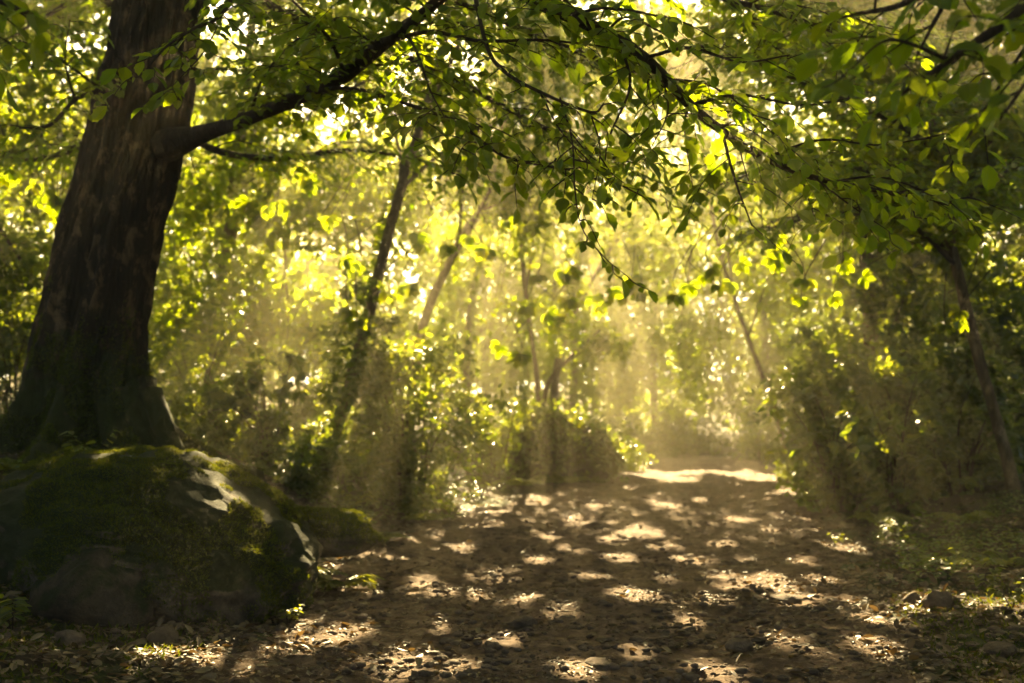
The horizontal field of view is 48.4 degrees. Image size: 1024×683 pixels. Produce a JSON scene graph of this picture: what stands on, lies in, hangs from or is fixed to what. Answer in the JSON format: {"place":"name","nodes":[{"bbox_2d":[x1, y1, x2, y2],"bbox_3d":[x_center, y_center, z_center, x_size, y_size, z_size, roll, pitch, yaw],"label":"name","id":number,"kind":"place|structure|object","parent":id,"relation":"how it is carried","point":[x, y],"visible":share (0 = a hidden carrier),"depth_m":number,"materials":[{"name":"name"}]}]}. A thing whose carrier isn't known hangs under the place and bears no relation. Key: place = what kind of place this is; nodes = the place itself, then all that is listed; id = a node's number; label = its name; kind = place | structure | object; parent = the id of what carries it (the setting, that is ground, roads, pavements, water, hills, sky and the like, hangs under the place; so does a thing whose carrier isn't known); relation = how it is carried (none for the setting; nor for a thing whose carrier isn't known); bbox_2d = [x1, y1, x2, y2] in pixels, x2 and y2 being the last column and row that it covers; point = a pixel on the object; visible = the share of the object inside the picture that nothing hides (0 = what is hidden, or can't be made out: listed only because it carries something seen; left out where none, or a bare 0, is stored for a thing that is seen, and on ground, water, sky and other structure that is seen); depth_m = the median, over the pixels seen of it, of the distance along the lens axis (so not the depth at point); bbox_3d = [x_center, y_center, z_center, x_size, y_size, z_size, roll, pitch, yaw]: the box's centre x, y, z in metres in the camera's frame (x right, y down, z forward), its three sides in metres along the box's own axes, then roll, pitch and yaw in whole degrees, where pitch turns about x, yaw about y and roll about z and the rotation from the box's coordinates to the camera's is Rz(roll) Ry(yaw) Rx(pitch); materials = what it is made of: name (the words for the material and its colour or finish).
{"place":"outdoors","nodes":[
{"label":"outdoors","id":0,"kind":"place"},
{"bbox_2d":[0,378,1023,682],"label":"ground","id":1,"kind":"structure","parent":0,"point":[544,488],"depth_m":11.97,"materials":[{"name":"brown soil"}]},
{"bbox_2d":[0,594,31,629],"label":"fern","id":2,"kind":"object","parent":1,"relation":"on","point":[6,612],"visible":0.91,"depth_m":6.82,"materials":[{"name":"green plant"}]},
{"bbox_2d":[0,269,47,417],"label":"shrub","id":3,"kind":"object","parent":1,"relation":"on","point":[6,403],"visible":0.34,"depth_m":16.35,"materials":[{"name":"green plant"}]},
{"bbox_2d":[0,0,66,113],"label":"tree","id":4,"kind":"object","parent":1,"relation":"on","point":[41,42],"visible":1,"depth_m":4.22,"materials":[{"name":"green plant"}]},
{"bbox_2d":[0,28,67,386],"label":"backdrop tree","id":5,"kind":"object","parent":1,"relation":"on","point":[14,214],"visible":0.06,"depth_m":29.89,"materials":[{"name":"green plant"}]},
{"bbox_2d":[0,0,109,374],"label":"dense tree","id":6,"kind":"object","parent":1,"relation":"on","point":[18,265],"visible":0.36,"depth_m":17.92,"materials":[{"name":"green plant"}]},
{"bbox_2d":[55,629,85,645],"bbox_3d":[-2.632,1.778,6.802,0.174,0.113,0.165,0,-4,0],"label":"stone","id":7,"kind":"object","parent":1,"relation":"on","point":[68,637],"visible":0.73,"depth_m":6.74,"materials":[{"name":"grey stone"}]},
{"bbox_2d":[59,430,120,451],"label":"seedling","id":8,"kind":"object","parent":1,"relation":"on","point":[77,447],"visible":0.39,"depth_m":10.09,"materials":[{"name":"green plant"}]},
{"bbox_2d":[29,548,153,626],"bbox_3d":[-2.821,1.736,7.688,0.886,0.731,0.633,0,-4,0],"label":"rock","id":9,"kind":"object","parent":1,"relation":"on","point":[92,586],"visible":0.59,"depth_m":7.46,"materials":[{"name":"stone"}]},
{"bbox_2d":[0,444,322,627],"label":"mossy boulder","id":10,"kind":"object","parent":1,"relation":"on","point":[195,537],"visible":0.69,"depth_m":7.94,"materials":[{"name":"plant"}]},
{"bbox_2d":[146,626,178,644],"bbox_3d":[-2.173,1.849,7.070,0.197,0.151,0.184,0,-4,0],"label":"stone","id":11,"kind":"object","parent":1,"relation":"on","point":[168,634],"visible":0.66,"depth_m":7.02,"materials":[{"name":"grey stone"}]},
{"bbox_2d":[22,36,374,398],"bbox_3d":[-8.698,-3.024,31.881,9.802,12.005,7.290,1,-4,-10],"label":"backdrop tree","id":12,"kind":"object","parent":1,"relation":"on","point":[180,251],"visible":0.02,"depth_m":30.66,"materials":[{"name":"green plant"}]},
{"bbox_2d":[148,304,270,430],"bbox_3d":[-5.489,0.845,19.144,2.626,2.923,2.254,0,-4,0],"label":"shrub","id":13,"kind":"object","parent":1,"relation":"on","point":[160,360],"visible":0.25,"depth_m":18.82,"materials":[{"name":"green plant"}]},
{"bbox_2d":[158,370,274,461],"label":"shrub","id":14,"kind":"object","parent":1,"relation":"on","point":[202,427],"visible":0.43,"depth_m":15.13,"materials":[{"name":"green plant"}]},
{"bbox_2d":[198,348,307,475],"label":"shrub","id":15,"kind":"object","parent":1,"relation":"on","point":[244,401],"visible":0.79,"depth_m":15.05,"materials":[{"name":"green plant"}]},
{"bbox_2d":[148,0,415,383],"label":"bushy tree","id":16,"kind":"object","parent":1,"relation":"on","point":[280,315],"visible":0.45,"depth_m":22.19,"materials":[{"name":"green plant"}]},
{"bbox_2d":[232,340,358,449],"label":"shrub","id":17,"kind":"object","parent":1,"relation":"on","point":[300,413],"visible":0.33,"depth_m":21.74,"materials":[{"name":"green plant"}]},
{"bbox_2d":[240,417,369,508],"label":"shrub","id":18,"kind":"object","parent":1,"relation":"on","point":[299,468],"visible":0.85,"depth_m":14.78,"materials":[{"name":"green plant"}]},
{"bbox_2d":[173,104,463,430],"bbox_3d":[-6.208,-2.351,36.467,9.717,11.092,5.764,-1,-4,19],"label":"backdrop tree","id":19,"kind":"object","parent":1,"relation":"on","point":[385,304],"visible":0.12,"depth_m":35.72,"materials":[{"name":"green plant"}]},
{"bbox_2d":[317,567,350,577],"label":"fern","id":20,"kind":"object","parent":1,"relation":"on","point":[328,571],"visible":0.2,"depth_m":10.06,"materials":[{"name":"green plant"}]},
{"bbox_2d":[299,505,385,556],"bbox_3d":[-1.733,1.643,9.826,1.342,0.465,1.212,0,-4,0],"label":"mossy rock","id":21,"kind":"object","parent":1,"relation":"on","point":[341,532],"visible":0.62,"depth_m":9.39,"materials":[{"name":"stone"}]},
{"bbox_2d":[290,375,404,485],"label":"shrub","id":22,"kind":"object","parent":1,"relation":"on","point":[338,433],"visible":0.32,"depth_m":17.76,"materials":[{"name":"green plant"}]},
{"bbox_2d":[341,484,384,511],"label":"seedling","id":23,"kind":"object","parent":1,"relation":"on","point":[343,492],"visible":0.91,"depth_m":15.45,"materials":[{"name":"green plant"}]},
{"bbox_2d":[377,531,410,543],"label":"fern","id":24,"kind":"object","parent":1,"relation":"on","point":[389,536],"visible":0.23,"depth_m":13.38,"materials":[{"name":"green plant"}]},
{"bbox_2d":[302,270,534,515],"bbox_3d":[-1.414,0.982,17.292,3.536,4.050,2.263,0,-4,0],"label":"shrub","id":25,"kind":"object","parent":1,"relation":"on","point":[399,465],"visible":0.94,"depth_m":16.95,"materials":[{"name":"green plant"}]},
{"bbox_2d":[208,0,635,458],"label":"leaning tree","id":26,"kind":"object","parent":1,"relation":"on","point":[356,209],"visible":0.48,"depth_m":20.75,"materials":[{"name":"green plant"}]},
{"bbox_2d":[398,512,453,522],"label":"fern","id":27,"kind":"object","parent":1,"relation":"on","point":[424,516],"visible":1,"depth_m":15.16,"materials":[{"name":"green plant"}]},
{"bbox_2d":[324,100,578,437],"bbox_3d":[-2.248,-2.934,40.390,8.924,12.964,5.197,-2,-5,21],"label":"backdrop tree","id":28,"kind":"object","parent":1,"relation":"on","point":[512,373],"visible":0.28,"depth_m":39.59,"materials":[{"name":"green plant"}]},
{"bbox_2d":[369,0,621,447],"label":"forked tree","id":29,"kind":"object","parent":1,"relation":"on","point":[442,275],"visible":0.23,"depth_m":24.61,"materials":[{"name":"green plant"}]},
{"bbox_2d":[450,382,540,479],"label":"shrub","id":30,"kind":"object","parent":1,"relation":"on","point":[497,459],"visible":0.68,"depth_m":21.86,"materials":[{"name":"green plant"}]},
{"bbox_2d":[0,210,1021,427],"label":"woods","id":31,"kind":"object","parent":1,"relation":"on","point":[435,405],"visible":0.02,"depth_m":57.54,"materials":[{"name":"green plant"}]},
{"bbox_2d":[0,0,1023,480],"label":"old tree","id":32,"kind":"object","parent":1,"relation":"on","point":[86,376],"visible":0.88,"depth_m":9.25,"materials":[{"name":"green plant"}]},
{"bbox_2d":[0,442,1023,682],"bbox_3d":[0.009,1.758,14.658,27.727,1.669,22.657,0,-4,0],"label":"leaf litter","id":33,"kind":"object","parent":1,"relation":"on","point":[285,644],"visible":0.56,"depth_m":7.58,"materials":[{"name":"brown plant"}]},
{"bbox_2d":[0,445,1023,682],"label":"moss cover","id":34,"kind":"object","parent":1,"relation":"on","point":[147,646],"visible":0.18,"depth_m":7.32,"materials":[{"name":"green plant"}]},
{"bbox_2d":[0,434,1023,581],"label":"undergrowth","id":35,"kind":"object","parent":1,"relation":"on","point":[913,542],"visible":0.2,"depth_m":12.88,"materials":[{"name":"green plant"}]},
{"bbox_2d":[492,478,545,488],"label":"fern","id":36,"kind":"object","parent":1,"relation":"on","point":[515,482],"visible":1,"depth_m":20.58,"materials":[{"name":"green plant"}]},
{"bbox_2d":[383,0,685,475],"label":"slender tree","id":37,"kind":"object","parent":1,"relation":"on","point":[553,317],"visible":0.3,"depth_m":25.11,"materials":[{"name":"green plant"}]},
{"bbox_2d":[416,130,663,431],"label":"backdrop tree","id":38,"kind":"object","parent":1,"relation":"on","point":[574,385],"visible":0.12,"depth_m":43.53,"materials":[{"name":"green plant"}]},
{"bbox_2d":[478,391,639,483],"bbox_3d":[0.907,2.450,23.828,3.538,2.792,3.338,0,-4,0],"label":"shrub","id":39,"kind":"object","parent":1,"relation":"on","point":[559,446],"visible":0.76,"depth_m":22.88,"materials":[{"name":"plant"}]},
{"bbox_2d":[579,433,610,437],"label":"fern","id":40,"kind":"object","parent":39,"relation":"on","point":[603,434],"visible":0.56,"depth_m":22.94,"materials":[{"name":"green plant"}]},
{"bbox_2d":[530,475,592,484],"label":"fern","id":41,"kind":"object","parent":1,"relation":"on","point":[557,479],"visible":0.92,"depth_m":21.94,"materials":[{"name":"green plant"}]},
{"bbox_2d":[536,317,637,406],"bbox_3d":[1.809,1.134,26.460,2.167,3.414,2.173,-4,-6,43],"label":"tree","id":42,"kind":"object","parent":1,"relation":"on","point":[597,341],"visible":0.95,"depth_m":26.41,"materials":[{"name":"green plant"}]},
{"bbox_2d":[434,0,764,412],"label":"hazel tree","id":43,"kind":"object","parent":1,"relation":"on","point":[632,233],"visible":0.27,"depth_m":32.25,"materials":[{"name":"green plant"}]},
{"bbox_2d":[585,418,643,471],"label":"shrub","id":44,"kind":"object","parent":1,"relation":"on","point":[628,432],"visible":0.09,"depth_m":25.61,"materials":[{"name":"green plant"}]},
{"bbox_2d":[620,438,658,471],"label":"shrub","id":45,"kind":"object","parent":1,"relation":"on","point":[632,458],"visible":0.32,"depth_m":27.29,"materials":[{"name":"green plant"}]},
{"bbox_2d":[479,107,814,439],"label":"backdrop tree","id":46,"kind":"object","parent":1,"relation":"on","point":[668,379],"visible":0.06,"depth_m":47.41,"materials":[{"name":"green plant"}]},
{"bbox_2d":[600,401,700,457],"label":"shrub","id":47,"kind":"object","parent":1,"relation":"on","point":[660,443],"visible":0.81,"depth_m":37.55,"materials":[{"name":"green plant"}]},
{"bbox_2d":[649,413,739,456],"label":"shrub","id":48,"kind":"object","parent":1,"relation":"on","point":[705,445],"visible":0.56,"depth_m":39.40,"materials":[{"name":"green plant"}]},
{"bbox_2d":[724,399,804,461],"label":"shrub","id":49,"kind":"object","parent":1,"relation":"on","point":[772,433],"visible":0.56,"depth_m":32.65,"materials":[{"name":"green plant"}]},
{"bbox_2d":[607,0,926,462],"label":"thin tree","id":50,"kind":"object","parent":1,"relation":"on","point":[689,356],"visible":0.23,"depth_m":29.84,"materials":[{"name":"green plant"}]},
{"bbox_2d":[760,440,811,482],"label":"shrub","id":51,"kind":"object","parent":1,"relation":"on","point":[781,457],"visible":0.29,"depth_m":23.87,"materials":[{"name":"green plant"}]},
{"bbox_2d":[674,97,910,440],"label":"backdrop tree","id":52,"kind":"object","parent":1,"relation":"on","point":[769,355],"visible":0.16,"depth_m":42.49,"materials":[{"name":"green plant"}]},
{"bbox_2d":[622,0,1023,490],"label":"tree","id":53,"kind":"object","parent":1,"relation":"on","point":[1005,190],"visible":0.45,"depth_m":14.92,"materials":[{"name":"green plant"}]},
{"bbox_2d":[769,378,878,512],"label":"shrub","id":54,"kind":"object","parent":1,"relation":"on","point":[834,482],"visible":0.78,"depth_m":17.36,"materials":[{"name":"green plant"}]},
{"bbox_2d":[746,320,909,499],"bbox_3d":[5.592,1.475,19.734,2.956,3.699,2.396,-1,-4,15],"label":"shrub","id":55,"kind":"object","parent":1,"relation":"on","point":[789,386],"visible":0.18,"depth_m":19.59,"materials":[{"name":"green plant"}]},
{"bbox_2d":[795,290,923,415],"bbox_3d":[6.206,0.971,20.614,2.390,3.811,1.702,0,-4,0],"label":"shrub","id":56,"kind":"object","parent":1,"relation":"on","point":[891,338],"visible":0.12,"depth_m":20.20,"materials":[{"name":"green plant"}]},
{"bbox_2d":[761,237,960,430],"bbox_3d":[7.234,0.375,22.758,3.208,5.547,3.716,-4,-6,44],"label":"shrub","id":57,"kind":"object","parent":1,"relation":"on","point":[918,260],"visible":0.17,"depth_m":22.99,"materials":[{"name":"green plant"}]},
{"bbox_2d":[718,0,1023,359],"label":"dark tree","id":58,"kind":"object","parent":1,"relation":"on","point":[968,257],"visible":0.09,"depth_m":23.55,"materials":[{"name":"green plant"}]},
{"bbox_2d":[846,512,914,524],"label":"fern","id":59,"kind":"object","parent":1,"relation":"on","point":[864,515],"visible":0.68,"depth_m":15.47,"materials":[{"name":"green plant"}]},
{"bbox_2d":[823,367,958,522],"bbox_3d":[5.500,1.607,16.204,1.820,2.446,1.648,0,-4,0],"label":"shrub","id":60,"kind":"object","parent":1,"relation":"on","point":[870,451],"visible":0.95,"depth_m":16.05,"materials":[{"name":"green plant"}]},
{"bbox_2d":[763,0,1023,191],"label":"tree","id":61,"kind":"object","parent":1,"relation":"on","point":[1000,69],"visible":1,"depth_m":3.89,"materials":[{"name":"green plant"}]},
{"bbox_2d":[883,515,912,538],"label":"seedling","id":62,"kind":"object","parent":1,"relation":"on","point":[889,523],"visible":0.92,"depth_m":13.66,"materials":[{"name":"green plant"}]},
{"bbox_2d":[889,586,916,590],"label":"fallen twig","id":63,"kind":"object","parent":1,"relation":"on","point":[914,587],"visible":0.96,"depth_m":9.24,"materials":[{"name":"brown wood"}]},
{"bbox_2d":[902,592,921,603],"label":"stone","id":64,"kind":"object","parent":1,"relation":"on","point":[912,597],"visible":0.7,"depth_m":8.70,"materials":[{"name":"grey stone"}]},
{"bbox_2d":[812,335,1013,502],"bbox_3d":[6.396,1.530,18.430,2.471,3.241,2.733,3,-5,-40],"label":"shrub","id":65,"kind":"object","parent":1,"relation":"on","point":[865,380],"visible":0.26,"depth_m":18.27,"materials":[{"name":"green plant"}]},
{"bbox_2d":[891,614,938,622],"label":"fallen twig","id":66,"kind":"object","parent":1,"relation":"on","point":[922,616],"visible":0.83,"depth_m":7.98,"materials":[{"name":"brown wood"}]},
{"bbox_2d":[823,135,1023,378],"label":"backdrop tree","id":67,"kind":"object","parent":1,"relation":"on","point":[854,318],"depth_m":36.75,"materials":[{"name":"green plant"}]},
{"bbox_2d":[921,590,952,608],"bbox_3d":[3.178,1.953,8.508,0.227,0.178,0.175,0,-4,0],"label":"stone","id":68,"kind":"object","parent":1,"relation":"on","point":[938,598],"visible":0.69,"depth_m":8.46,"materials":[{"name":"grey stone"}]},
{"bbox_2d":[914,555,974,566],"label":"fern","id":69,"kind":"object","parent":1,"relation":"on","point":[962,560],"visible":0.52,"depth_m":11.08,"materials":[{"name":"green plant"}]},
{"bbox_2d":[884,340,1023,490],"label":"shrub","id":70,"kind":"object","parent":1,"relation":"on","point":[963,361],"visible":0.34,"depth_m":17.88,"materials":[{"name":"green plant"}]},
{"bbox_2d":[894,364,1023,500],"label":"shrub","id":71,"kind":"object","parent":1,"relation":"on","point":[968,478],"visible":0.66,"depth_m":16.46,"materials":[{"name":"green plant"}]},
{"bbox_2d":[927,510,995,520],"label":"fern","id":72,"kind":"object","parent":1,"relation":"on","point":[947,515],"visible":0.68,"depth_m":14.38,"materials":[{"name":"green plant"}]},
{"bbox_2d":[952,581,973,586],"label":"fallen twig","id":73,"kind":"object","parent":1,"relation":"on","point":[970,583],"visible":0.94,"depth_m":9.32,"materials":[{"name":"brown wood"}]},
{"bbox_2d":[906,222,1023,477],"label":"shrub","id":74,"kind":"object","parent":1,"relation":"on","point":[988,325],"visible":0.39,"depth_m":20.12,"materials":[{"name":"green plant"}]},
{"bbox_2d":[966,567,1004,589],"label":"seedling","id":75,"kind":"object","parent":1,"relation":"on","point":[991,578],"visible":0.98,"depth_m":8.91,"materials":[{"name":"green plant"}]},
{"bbox_2d":[952,551,1023,569],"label":"fern","id":76,"kind":"object","parent":1,"relation":"on","point":[1000,559],"visible":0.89,"depth_m":10.09,"materials":[{"name":"green plant"}]},
{"bbox_2d":[959,42,1023,301],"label":"dense tree","id":77,"kind":"object","parent":1,"relation":"on","point":[1007,239],"visible":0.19,"depth_m":21.63,"materials":[{"name":"green plant"}]},
{"bbox_2d":[982,641,1016,657],"bbox_3d":[2.951,1.881,6.911,0.192,0.096,0.229,-4,-6,41],"label":"stone","id":78,"kind":"object","parent":1,"relation":"on","point":[1005,649],"visible":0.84,"depth_m":6.86,"materials":[{"name":"grey stone"}]},
{"bbox_2d":[986,577,1023,609],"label":"seedling","id":79,"kind":"object","parent":1,"relation":"on","point":[1016,597],"visible":0.99,"depth_m":7.74,"materials":[{"name":"green plant"}]},
{"bbox_2d":[987,223,1023,345],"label":"backdrop tree","id":80,"kind":"object","parent":1,"relation":"on","point":[1021,277],"visible":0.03,"depth_m":30.87,"materials":[{"name":"green plant"}]},
{"bbox_2d":[4,0,1019,393],"label":"sky","id":81,"kind":"structure","parent":0,"point":[76,46],"materials":[{"name":"white"}]},
{"bbox_2d":[110,452,1023,682],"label":"path","id":82,"kind":"structure","parent":0,"point":[690,472],"depth_m":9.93,"materials":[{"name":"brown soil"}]},
{"bbox_2d":[256,634,303,650],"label":"fallen twig","id":83,"kind":"object","parent":82,"relation":"on","point":[298,647],"visible":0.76,"depth_m":7.19,"materials":[{"name":"brown wood"}]},
{"bbox_2d":[278,604,304,624],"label":"seedling","id":84,"kind":"object","parent":82,"relation":"on","point":[293,615],"visible":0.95,"depth_m":7.85,"materials":[{"name":"green plant"}]},
{"bbox_2d":[316,573,383,592],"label":"fern","id":85,"kind":"object","parent":82,"relation":"on","point":[327,582],"visible":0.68,"depth_m":9.35,"materials":[{"name":"green plant"}]},
{"bbox_2d":[348,624,402,629],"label":"fallen twig","id":86,"kind":"object","parent":82,"relation":"on","point":[375,626],"visible":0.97,"depth_m":7.80,"materials":[{"name":"brown wood"}]},
{"bbox_2d":[511,615,538,628],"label":"stone","id":87,"kind":"object","parent":82,"relation":"on","point":[521,622],"visible":0.67,"depth_m":7.88,"materials":[{"name":"grey stone"}]},
{"bbox_2d":[550,602,572,618],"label":"fallen twig","id":88,"kind":"object","parent":82,"relation":"on","point":[551,607],"visible":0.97,"depth_m":8.34,"materials":[{"name":"brown wood"}]},
{"bbox_2d":[546,586,587,587],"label":"fallen twig","id":89,"kind":"object","parent":82,"relation":"on","point":[569,587],"visible":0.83,"depth_m":9.73,"materials":[{"name":"brown wood"}]},
{"bbox_2d":[584,657,612,670],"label":"stone","id":90,"kind":"object","parent":82,"relation":"on","point":[599,663],"visible":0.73,"depth_m":6.45,"materials":[{"name":"grey stone"}]},
{"bbox_2d":[660,642,682,650],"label":"fallen twig","id":91,"kind":"object","parent":82,"relation":"on","point":[680,644],"visible":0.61,"depth_m":7.10,"materials":[{"name":"brown wood"}]},
{"bbox_2d":[657,623,692,628],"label":"fallen twig","id":92,"kind":"object","parent":82,"relation":"on","point":[685,625],"visible":1,"depth_m":7.83,"materials":[{"name":"brown wood"}]},
{"bbox_2d":[724,637,751,651],"bbox_3d":[1.404,1.892,7.102,0.203,0.083,0.152,4,-6,-42],"label":"stone","id":93,"kind":"object","parent":82,"relation":"on","point":[744,644],"visible":0.91,"depth_m":7.04,"materials":[{"name":"grey stone"}]},
{"bbox_2d":[712,599,784,604],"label":"fallen twig","id":94,"kind":"object","parent":82,"relation":"on","point":[775,602],"visible":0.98,"depth_m":8.91,"materials":[{"name":"brown wood"}]},
{"bbox_2d":[770,593,801,605],"bbox_3d":[2.191,2.071,9.112,0.189,0.096,0.302,1,-4,-16],"label":"stone","id":95,"kind":"object","parent":82,"relation":"on","point":[786,598],"visible":0.65,"depth_m":9.04,"materials":[{"name":"grey stone"}]},
{"bbox_2d":[801,535,835,539],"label":"fallen twig","id":96,"kind":"object","parent":82,"relation":"on","point":[817,537],"visible":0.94,"depth_m":13.74,"materials":[{"name":"brown wood"}]},
{"bbox_2d":[786,580,859,584],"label":"fallen twig","id":97,"kind":"object","parent":82,"relation":"on","point":[827,584],"visible":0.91,"depth_m":9.89,"materials":[{"name":"brown wood"}]},
{"bbox_2d":[827,533,846,543],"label":"seedling","id":98,"kind":"object","parent":82,"relation":"on","point":[838,539],"visible":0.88,"depth_m":13.15,"materials":[{"name":"green plant"}]}
]}

